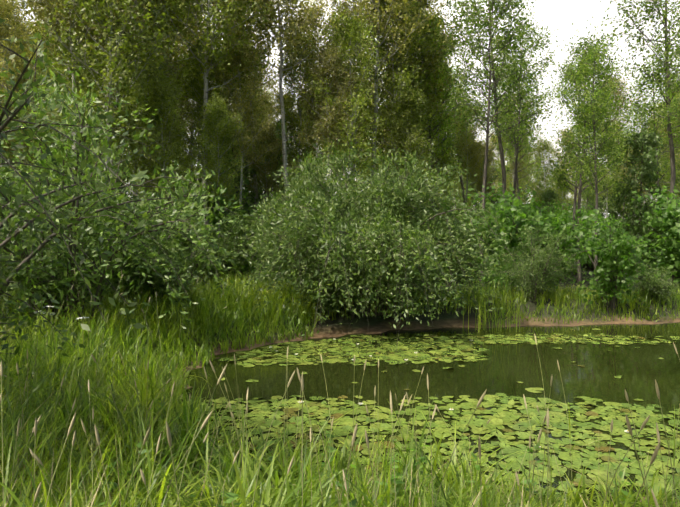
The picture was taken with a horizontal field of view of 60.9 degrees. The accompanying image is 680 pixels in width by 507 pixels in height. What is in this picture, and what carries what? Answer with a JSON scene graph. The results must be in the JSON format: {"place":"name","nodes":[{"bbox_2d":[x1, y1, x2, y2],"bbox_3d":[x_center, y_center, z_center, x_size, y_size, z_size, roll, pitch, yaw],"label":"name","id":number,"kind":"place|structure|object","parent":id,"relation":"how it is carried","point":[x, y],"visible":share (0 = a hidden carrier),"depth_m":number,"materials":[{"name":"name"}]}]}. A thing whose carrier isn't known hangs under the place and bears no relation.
{"place":"outdoors","nodes":[
{"label":"outdoors","id":0,"kind":"place"},
{"bbox_2d":[0,254,679,506],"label":"grass field","id":1,"kind":"structure","parent":0,"point":[93,427],"depth_m":4.87,"materials":[{"name":"green plant"}]},
{"bbox_2d":[11,0,679,217],"bbox_3d":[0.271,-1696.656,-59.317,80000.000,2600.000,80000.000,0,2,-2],"label":"sky","id":2,"kind":"structure","parent":0,"point":[561,16],"depth_m":7396.40,"materials":[{"name":"white"}]},
{"bbox_2d":[79,264,679,506],"bbox_3d":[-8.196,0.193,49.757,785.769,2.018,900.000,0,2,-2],"label":"ground","id":3,"kind":"structure","parent":0,"point":[336,328],"depth_m":14.61,"materials":[{"name":"soil"}]},
{"bbox_2d":[1,0,39,138],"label":"aspen tree","id":4,"kind":"object","parent":3,"relation":"on","point":[18,10],"visible":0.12,"depth_m":31.95,"materials":[{"name":"green plant"}]},
{"bbox_2d":[0,57,44,151],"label":"aspen tree","id":5,"kind":"object","parent":3,"relation":"on","point":[24,80],"visible":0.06,"depth_m":26.56,"materials":[{"name":"green plant"}]},
{"bbox_2d":[0,0,48,182],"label":"aspen tree","id":6,"kind":"object","parent":3,"relation":"on","point":[5,10],"visible":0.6,"depth_m":14.85,"materials":[{"name":"green plant"}]},
{"bbox_2d":[0,11,50,122],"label":"aspen tree","id":7,"kind":"object","parent":3,"relation":"on","point":[28,47],"visible":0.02,"depth_m":33.91,"materials":[{"name":"green plant"}]},
{"bbox_2d":[1,100,50,183],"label":"aspen tree","id":8,"kind":"object","parent":3,"relation":"on","point":[24,144],"visible":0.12,"depth_m":21.67,"materials":[{"name":"green plant"}]},
{"bbox_2d":[24,55,100,178],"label":"aspen tree","id":9,"kind":"object","parent":3,"relation":"on","point":[55,72],"visible":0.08,"depth_m":21.73,"materials":[{"name":"green plant"}]},
{"bbox_2d":[0,151,138,291],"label":"willow bush","id":10,"kind":"object","parent":3,"relation":"on","point":[12,200],"visible":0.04,"depth_m":11.93,"materials":[{"name":"green plant"}]},
{"bbox_2d":[20,0,119,179],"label":"aspen tree","id":11,"kind":"object","parent":3,"relation":"on","point":[32,22],"visible":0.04,"depth_m":19.86,"materials":[{"name":"green plant"}]},
{"bbox_2d":[20,21,122,165],"bbox_3d":[-12.123,-6.670,26.569,3.855,15.462,5.093,1,2,32],"label":"aspen tree","id":12,"kind":"object","parent":3,"relation":"on","point":[41,69],"visible":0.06,"depth_m":25.76,"materials":[{"name":"green plant"}]},
{"bbox_2d":[16,0,135,175],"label":"aspen tree","id":13,"kind":"object","parent":3,"relation":"on","point":[42,3],"visible":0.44,"depth_m":16.64,"materials":[{"name":"green plant"}]},
{"bbox_2d":[28,0,147,180],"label":"aspen tree","id":14,"kind":"object","parent":3,"relation":"on","point":[79,79],"visible":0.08,"depth_m":18.27,"materials":[{"name":"green plant"}]},
{"bbox_2d":[28,0,183,187],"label":"aspen tree","id":15,"kind":"object","parent":3,"relation":"on","point":[121,67],"visible":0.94,"depth_m":14.50,"materials":[{"name":"green plant"}]},
{"bbox_2d":[66,149,147,198],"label":"tree","id":16,"kind":"object","parent":3,"relation":"on","point":[123,180],"visible":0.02,"depth_m":26.69,"materials":[{"name":"green plant"}]},
{"bbox_2d":[28,0,188,197],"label":"aspen tree","id":17,"kind":"object","parent":3,"relation":"on","point":[164,71],"visible":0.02,"depth_m":18.22,"materials":[{"name":"green plant"}]},
{"bbox_2d":[0,18,221,388],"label":"bush","id":18,"kind":"object","parent":3,"relation":"on","point":[42,203],"visible":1,"depth_m":5.96,"materials":[{"name":"green plant"}]},
{"bbox_2d":[0,58,258,339],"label":"willow bush","id":19,"kind":"object","parent":3,"relation":"on","point":[51,278],"visible":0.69,"depth_m":10.07,"materials":[{"name":"green plant"}]},
{"bbox_2d":[73,0,193,202],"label":"aspen tree","id":20,"kind":"object","parent":3,"relation":"on","point":[137,19],"visible":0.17,"depth_m":16.82,"materials":[{"name":"green plant"}]},
{"bbox_2d":[45,190,234,310],"bbox_3d":[-4.848,0.041,13.112,4.190,3.254,5.041,-1,2,-31],"label":"willow bush","id":21,"kind":"object","parent":3,"relation":"on","point":[158,284],"visible":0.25,"depth_m":12.80,"materials":[{"name":"green plant"}]},
{"bbox_2d":[111,54,190,202],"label":"aspen tree","id":22,"kind":"object","parent":3,"relation":"on","point":[140,88],"visible":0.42,"depth_m":16.14,"materials":[{"name":"green plant"}]},
{"bbox_2d":[120,70,200,234],"bbox_3d":[-4.822,-1.764,15.764,2.154,6.389,1.810,-1,2,-32],"label":"aspen tree","id":23,"kind":"object","parent":3,"relation":"on","point":[168,96],"visible":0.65,"depth_m":15.64,"materials":[{"name":"green plant"}]},
{"bbox_2d":[123,0,202,191],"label":"aspen tree","id":24,"kind":"object","parent":3,"relation":"on","point":[181,156],"visible":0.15,"depth_m":21.87,"materials":[{"name":"green plant"}]},
{"bbox_2d":[150,0,210,176],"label":"aspen tree","id":25,"kind":"object","parent":3,"relation":"on","point":[181,46],"depth_m":26.77,"materials":[{"name":"green plant"}]},
{"bbox_2d":[173,54,225,274],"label":"aspen tree","id":26,"kind":"object","parent":3,"relation":"on","point":[193,106],"visible":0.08,"depth_m":25.58,"materials":[{"name":"green plant"}]},
{"bbox_2d":[166,33,240,175],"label":"aspen tree","id":27,"kind":"object","parent":3,"relation":"on","point":[194,85],"visible":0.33,"depth_m":20.58,"materials":[{"name":"green plant"}]},
{"bbox_2d":[126,0,283,283],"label":"aspen tree","id":28,"kind":"object","parent":3,"relation":"on","point":[207,32],"visible":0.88,"depth_m":17.98,"materials":[{"name":"green plant"}]},
{"bbox_2d":[183,86,248,246],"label":"aspen tree","id":29,"kind":"object","parent":3,"relation":"on","point":[217,108],"visible":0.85,"depth_m":17.57,"materials":[{"name":"green plant"}]},
{"bbox_2d":[156,201,278,285],"bbox_3d":[-3.618,-0.086,17.018,4.677,2.866,5.221,0,2,-10],"label":"willow bush","id":30,"kind":"object","parent":3,"relation":"on","point":[237,232],"visible":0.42,"depth_m":16.34,"materials":[{"name":"green plant"}]},
{"bbox_2d":[173,0,272,178],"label":"aspen tree","id":31,"kind":"object","parent":3,"relation":"on","point":[197,28],"visible":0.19,"depth_m":21.80,"materials":[{"name":"green plant"}]},
{"bbox_2d":[187,35,269,177],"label":"aspen tree","id":32,"kind":"object","parent":3,"relation":"on","point":[241,106],"visible":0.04,"depth_m":25.35,"materials":[{"name":"green plant"}]},
{"bbox_2d":[181,168,277,278],"bbox_3d":[-3.256,-0.705,19.511,3.489,4.095,5.194,2,3,40],"label":"shrub","id":33,"kind":"object","parent":3,"relation":"on","point":[215,220],"visible":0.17,"depth_m":18.35,"materials":[{"name":"green plant"}]},
{"bbox_2d":[199,34,285,280],"bbox_3d":[-3.144,-2.936,18.707,2.808,8.373,2.386,-1,2,-18],"label":"aspen tree","id":34,"kind":"object","parent":3,"relation":"on","point":[246,107],"visible":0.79,"depth_m":18.53,"materials":[{"name":"green plant"}]},
{"bbox_2d":[204,0,308,273],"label":"aspen tree","id":35,"kind":"object","parent":3,"relation":"on","point":[260,46],"visible":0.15,"depth_m":21.60,"materials":[{"name":"green plant"}]},
{"bbox_2d":[242,68,278,176],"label":"aspen tree","id":36,"kind":"object","parent":3,"relation":"on","point":[271,83],"depth_m":46.98,"materials":[{"name":"green plant"}]},
{"bbox_2d":[247,85,275,164],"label":"aspen tree","id":37,"kind":"object","parent":3,"relation":"on","point":[265,97],"visible":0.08,"depth_m":33.85,"materials":[{"name":"green plant"}]},
{"bbox_2d":[242,116,286,204],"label":"aspen tree","id":38,"kind":"object","parent":3,"relation":"on","point":[263,166],"visible":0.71,"depth_m":20.68,"materials":[{"name":"green plant"}]},
{"bbox_2d":[174,117,364,282],"bbox_3d":[-4.042,-2.117,22.708,8.965,6.770,7.581,-2,3,-42],"label":"shrub","id":39,"kind":"object","parent":3,"relation":"on","point":[252,195],"visible":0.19,"depth_m":21.31,"materials":[{"name":"green plant"}]},
{"bbox_2d":[220,0,340,198],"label":"aspen tree","id":40,"kind":"object","parent":3,"relation":"on","point":[294,21],"visible":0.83,"depth_m":18.89,"materials":[{"name":"green plant"}]},
{"bbox_2d":[257,86,307,174],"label":"aspen tree","id":41,"kind":"object","parent":3,"relation":"on","point":[286,96],"visible":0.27,"depth_m":24.71,"materials":[{"name":"green plant"}]},
{"bbox_2d":[265,27,337,177],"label":"aspen tree","id":42,"kind":"object","parent":3,"relation":"on","point":[293,73],"visible":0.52,"depth_m":22.99,"materials":[{"name":"green plant"}]},
{"bbox_2d":[288,101,330,181],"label":"aspen tree","id":43,"kind":"object","parent":3,"relation":"on","point":[309,143],"visible":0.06,"depth_m":33.99,"materials":[{"name":"green plant"}]},
{"bbox_2d":[283,0,358,184],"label":"aspen tree","id":44,"kind":"object","parent":3,"relation":"on","point":[317,13],"visible":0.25,"depth_m":28.54,"materials":[{"name":"green plant"}]},
{"bbox_2d":[285,37,363,187],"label":"aspen tree","id":45,"kind":"object","parent":3,"relation":"on","point":[328,65],"visible":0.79,"depth_m":18.95,"materials":[{"name":"green plant"}]},
{"bbox_2d":[295,0,396,180],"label":"aspen tree","id":46,"kind":"object","parent":3,"relation":"on","point":[355,31],"visible":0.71,"depth_m":18.98,"materials":[{"name":"green plant"}]},
{"bbox_2d":[314,0,399,181],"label":"aspen tree","id":47,"kind":"object","parent":3,"relation":"on","point":[345,5],"visible":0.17,"depth_m":23.95,"materials":[{"name":"green plant"}]},
{"bbox_2d":[226,139,519,351],"bbox_3d":[0.753,-0.241,14.160,6.732,5.339,7.755,0,2,-2],"label":"willow bush","id":48,"kind":"object","parent":3,"relation":"on","point":[382,247],"visible":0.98,"depth_m":13.32,"materials":[{"name":"green plant"}]},
{"bbox_2d":[335,0,447,181],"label":"aspen tree","id":49,"kind":"object","parent":3,"relation":"on","point":[400,5],"visible":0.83,"depth_m":19.67,"materials":[{"name":"green plant"}]},
{"bbox_2d":[342,0,441,178],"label":"aspen tree","id":50,"kind":"object","parent":3,"relation":"on","point":[401,73],"visible":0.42,"depth_m":20.33,"materials":[{"name":"green plant"}]},
{"bbox_2d":[342,151,465,217],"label":"shrub","id":51,"kind":"object","parent":3,"relation":"on","point":[399,180],"visible":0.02,"depth_m":26.66,"materials":[{"name":"green plant"}]},
{"bbox_2d":[376,80,440,218],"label":"aspen tree","id":52,"kind":"object","parent":3,"relation":"on","point":[405,107],"visible":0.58,"depth_m":19.66,"materials":[{"name":"green plant"}]},
{"bbox_2d":[364,0,456,218],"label":"aspen tree","id":53,"kind":"object","parent":3,"relation":"on","point":[421,55],"visible":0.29,"depth_m":21.99,"materials":[{"name":"green plant"}]},
{"bbox_2d":[362,0,471,161],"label":"aspen tree","id":54,"kind":"object","parent":3,"relation":"on","point":[438,51],"visible":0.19,"depth_m":21.96,"materials":[{"name":"green plant"}]},
{"bbox_2d":[382,1,462,210],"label":"aspen tree","id":55,"kind":"object","parent":3,"relation":"on","point":[432,75],"visible":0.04,"depth_m":26.17,"materials":[{"name":"green plant"}]},
{"bbox_2d":[400,8,471,219],"bbox_3d":[3.780,-4.258,22.806,3.311,10.960,3.737,-1,2,-27],"label":"tree","id":56,"kind":"object","parent":3,"relation":"on","point":[441,127],"visible":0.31,"depth_m":22.73,"materials":[{"name":"green plant"}]},
{"bbox_2d":[418,55,470,216],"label":"aspen tree","id":57,"kind":"object","parent":3,"relation":"on","point":[447,159],"visible":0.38,"depth_m":27.92,"materials":[{"name":"green plant"}]},
{"bbox_2d":[435,161,461,215],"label":"aspen tree","id":58,"kind":"object","parent":3,"relation":"on","point":[453,187],"visible":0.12,"depth_m":35.23,"materials":[{"name":"green plant"}]},
{"bbox_2d":[424,203,479,283],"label":"understory shrub","id":59,"kind":"object","parent":3,"relation":"on","point":[446,208],"visible":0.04,"depth_m":21.22,"materials":[{"name":"green plant"}]},
{"bbox_2d":[435,64,493,212],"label":"tree","id":60,"kind":"object","parent":3,"relation":"on","point":[463,196],"visible":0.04,"depth_m":33.56,"materials":[{"name":"green plant"}]},
{"bbox_2d":[443,109,489,211],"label":"tree","id":61,"kind":"object","parent":3,"relation":"on","point":[463,182],"visible":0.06,"depth_m":42.46,"materials":[{"name":"green plant"}]},
{"bbox_2d":[446,94,494,215],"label":"aspen tree","id":62,"kind":"object","parent":3,"relation":"on","point":[468,151],"visible":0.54,"depth_m":30.72,"materials":[{"name":"green plant"}]},
{"bbox_2d":[465,139,505,202],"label":"aspen tree","id":63,"kind":"object","parent":3,"relation":"on","point":[487,178],"visible":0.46,"depth_m":32.01,"materials":[{"name":"green plant"}]},
{"bbox_2d":[438,0,541,289],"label":"tree","id":64,"kind":"object","parent":3,"relation":"on","point":[468,103],"visible":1,"depth_m":18.78,"materials":[{"name":"green plant"}]},
{"bbox_2d":[425,0,561,227],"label":"tree","id":65,"kind":"object","parent":3,"relation":"on","point":[494,92],"visible":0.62,"depth_m":20.24,"materials":[{"name":"green plant"}]},
{"bbox_2d":[485,162,501,206],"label":"cedar tree","id":66,"kind":"object","parent":3,"relation":"on","point":[496,176],"visible":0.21,"depth_m":47.09,"materials":[{"name":"green plant"}]},
{"bbox_2d":[481,133,507,178],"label":"tree","id":67,"kind":"object","parent":3,"relation":"on","point":[491,143],"visible":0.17,"depth_m":70.62,"materials":[{"name":"green plant"}]},
{"bbox_2d":[454,210,543,285],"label":"understory shrub","id":68,"kind":"object","parent":3,"relation":"on","point":[489,234],"visible":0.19,"depth_m":19.04,"materials":[{"name":"green plant"}]},
{"bbox_2d":[472,239,534,290],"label":"understory shrub","id":69,"kind":"object","parent":3,"relation":"on","point":[492,280],"visible":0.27,"depth_m":17.16,"materials":[{"name":"green plant"}]},
{"bbox_2d":[466,189,557,265],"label":"understory shrub","id":70,"kind":"object","parent":3,"relation":"on","point":[488,199],"visible":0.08,"depth_m":21.66,"materials":[{"name":"green plant"}]},
{"bbox_2d":[490,112,534,205],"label":"aspen tree","id":71,"kind":"object","parent":3,"relation":"on","point":[512,179],"visible":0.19,"depth_m":39.87,"materials":[{"name":"green plant"}]},
{"bbox_2d":[481,60,552,200],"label":"tree","id":72,"kind":"object","parent":3,"relation":"on","point":[520,159],"visible":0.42,"depth_m":30.11,"materials":[{"name":"green plant"}]},
{"bbox_2d":[491,90,544,184],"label":"aspen tree","id":73,"kind":"object","parent":3,"relation":"on","point":[520,156],"visible":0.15,"depth_m":33.68,"materials":[{"name":"green plant"}]},
{"bbox_2d":[475,10,561,202],"bbox_3d":[7.625,-4.649,25.072,3.507,11.574,3.916,0,2,-7],"label":"tree","id":74,"kind":"object","parent":3,"relation":"on","point":[536,46],"visible":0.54,"depth_m":24.62,"materials":[{"name":"green plant"}]},
{"bbox_2d":[466,182,602,291],"bbox_3d":[5.780,-0.363,17.741,4.525,3.568,3.040,-1,2,-29],"label":"understory shrub","id":75,"kind":"object","parent":3,"relation":"on","point":[507,213],"visible":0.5,"depth_m":17.17,"materials":[{"name":"green plant"}]},
{"bbox_2d":[490,224,587,303],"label":"bush","id":76,"kind":"object","parent":3,"relation":"on","point":[529,267],"visible":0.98,"depth_m":15.77,"materials":[{"name":"green plant"}]},
{"bbox_2d":[521,132,560,208],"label":"aspen tree","id":77,"kind":"object","parent":3,"relation":"on","point":[547,148],"visible":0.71,"depth_m":37.15,"materials":[{"name":"green plant"}]},
{"bbox_2d":[533,178,558,212],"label":"cedar tree","id":78,"kind":"object","parent":3,"relation":"on","point":[549,194],"visible":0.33,"depth_m":31.57,"materials":[{"name":"green plant"}]},
{"bbox_2d":[511,200,602,292],"bbox_3d":[6.519,-0.071,17.858,2.796,3.048,2.899,1,2,16],"label":"understory shrub","id":79,"kind":"object","parent":3,"relation":"on","point":[571,231],"visible":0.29,"depth_m":17.26,"materials":[{"name":"green plant"}]},
{"bbox_2d":[522,197,594,244],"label":"understory shrub","id":80,"kind":"object","parent":3,"relation":"on","point":[542,209],"visible":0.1,"depth_m":25.79,"materials":[{"name":"green plant"}]},
{"bbox_2d":[551,164,575,213],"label":"aspen tree","id":81,"kind":"object","parent":3,"relation":"on","point":[561,196],"visible":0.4,"depth_m":33.42,"materials":[{"name":"green plant"}]},
{"bbox_2d":[552,127,579,197],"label":"tree","id":82,"kind":"object","parent":3,"relation":"on","point":[563,133],"visible":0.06,"depth_m":68.34,"materials":[{"name":"green plant"}]},
{"bbox_2d":[554,246,586,280],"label":"understory shrub","id":83,"kind":"object","parent":3,"relation":"on","point":[571,262],"visible":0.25,"depth_m":22.73,"materials":[{"name":"green plant"}]},
{"bbox_2d":[532,47,623,277],"bbox_3d":[10.580,-4.345,25.312,3.604,11.138,3.699,0,2,-10],"label":"tree","id":84,"kind":"object","parent":3,"relation":"on","point":[563,92],"visible":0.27,"depth_m":25.42,"materials":[{"name":"green plant"}]},
{"bbox_2d":[542,200,614,228],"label":"understory shrub","id":85,"kind":"object","parent":3,"relation":"on","point":[559,208],"visible":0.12,"depth_m":30.02,"materials":[{"name":"green plant"}]},
{"bbox_2d":[572,158,604,214],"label":"tree","id":86,"kind":"object","parent":3,"relation":"on","point":[585,198],"visible":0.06,"depth_m":39.44,"materials":[{"name":"green plant"}]},
{"bbox_2d":[540,16,640,284],"bbox_3d":[9.153,-3.943,21.335,3.414,10.552,3.504,-1,2,-27],"label":"tree","id":87,"kind":"object","parent":3,"relation":"on","point":[579,272],"visible":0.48,"depth_m":21.34,"materials":[{"name":"green plant"}]},
{"bbox_2d":[558,26,646,291],"bbox_3d":[8.266,-2.854,18.199,2.575,8.524,2.907,-1,2,-29],"label":"tree","id":88,"kind":"object","parent":3,"relation":"on","point":[599,107],"visible":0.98,"depth_m":18.16,"materials":[{"name":"green plant"}]},
{"bbox_2d":[589,119,625,216],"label":"aspen tree","id":89,"kind":"object","parent":3,"relation":"on","point":[604,180],"visible":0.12,"depth_m":34.01,"materials":[{"name":"green plant"}]},
{"bbox_2d":[593,183,622,222],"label":"cedar tree","id":90,"kind":"object","parent":3,"relation":"on","point":[600,200],"visible":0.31,"depth_m":36.56,"materials":[{"name":"green plant"}]},
{"bbox_2d":[564,214,664,314],"bbox_3d":[7.240,0.324,15.503,2.309,2.711,3.438,1,2,23],"label":"understory shrub","id":91,"kind":"object","parent":3,"relation":"on","point":[613,275],"visible":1,"depth_m":14.99,"materials":[{"name":"green plant"}]},
{"bbox_2d":[589,71,641,175],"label":"aspen tree","id":92,"kind":"object","parent":3,"relation":"on","point":[617,92],"visible":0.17,"depth_m":41.40,"materials":[{"name":"green plant"}]},
{"bbox_2d":[600,126,652,218],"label":"tree","id":93,"kind":"object","parent":3,"relation":"on","point":[629,133],"visible":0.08,"depth_m":31.95,"materials":[{"name":"green plant"}]},
{"bbox_2d":[603,104,671,289],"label":"tree","id":94,"kind":"object","parent":3,"relation":"on","point":[648,167],"visible":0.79,"depth_m":18.89,"materials":[{"name":"leaf"},{"name":"dark bark"}]},
{"bbox_2d":[613,147,662,246],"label":"aspen tree","id":95,"kind":"object","parent":3,"relation":"on","point":[631,175],"visible":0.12,"depth_m":28.58,"materials":[{"name":"green plant"}]},
{"bbox_2d":[597,0,679,289],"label":"tree","id":96,"kind":"object","parent":3,"relation":"on","point":[654,4],"visible":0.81,"depth_m":20.02,"materials":[{"name":"green plant"}]},
{"bbox_2d":[620,210,666,275],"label":"understory shrub","id":97,"kind":"object","parent":3,"relation":"on","point":[648,258],"visible":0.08,"depth_m":24.53,"materials":[{"name":"green plant"}]},
{"bbox_2d":[622,46,679,254],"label":"tree","id":98,"kind":"object","parent":3,"relation":"on","point":[645,126],"visible":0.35,"depth_m":23.95,"materials":[{"name":"green plant"}]},
{"bbox_2d":[626,185,679,274],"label":"understory shrub","id":99,"kind":"object","parent":3,"relation":"on","point":[670,196],"visible":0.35,"depth_m":18.30,"materials":[{"name":"green plant"}]},
{"bbox_2d":[629,262,679,304],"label":"bush","id":100,"kind":"object","parent":3,"relation":"on","point":[652,287],"visible":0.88,"depth_m":16.04,"materials":[{"name":"green plant"}]},
{"bbox_2d":[639,1,679,139],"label":"tree","id":101,"kind":"object","parent":3,"relation":"on","point":[673,109],"visible":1,"depth_m":18.62,"materials":[{"name":"green plant"}]},
{"bbox_2d":[642,118,676,199],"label":"aspen tree","id":102,"kind":"object","parent":3,"relation":"on","point":[665,176],"visible":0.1,"depth_m":33.52,"materials":[{"name":"green plant"}]},
{"bbox_2d":[641,189,679,282],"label":"understory shrub","id":103,"kind":"object","parent":3,"relation":"on","point":[675,236],"visible":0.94,"depth_m":17.13,"materials":[{"name":"green plant"}]},
{"bbox_2d":[645,245,679,282],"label":"understory shrub","id":104,"kind":"object","parent":3,"relation":"on","point":[655,257],"visible":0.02,"depth_m":22.74,"materials":[{"name":"green plant"}]},
{"bbox_2d":[655,91,679,168],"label":"aspen tree","id":105,"kind":"object","parent":3,"relation":"on","point":[672,136],"visible":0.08,"depth_m":27.40,"materials":[{"name":"green plant"}]},
{"bbox_2d":[656,130,679,199],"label":"tree","id":106,"kind":"object","parent":3,"relation":"on","point":[676,185],"visible":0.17,"depth_m":31.85,"materials":[{"name":"green plant"}]},
{"bbox_2d":[181,322,679,505],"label":"pond water","id":107,"kind":"structure","parent":0,"point":[504,368],"depth_m":9.20,"materials":[{"name":"green liquid"}]},
{"bbox_2d":[187,328,679,500],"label":"lily pads","id":108,"kind":"object","parent":107,"relation":"on","point":[500,421],"visible":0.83,"depth_m":7.08,"materials":[{"name":"green plant"}]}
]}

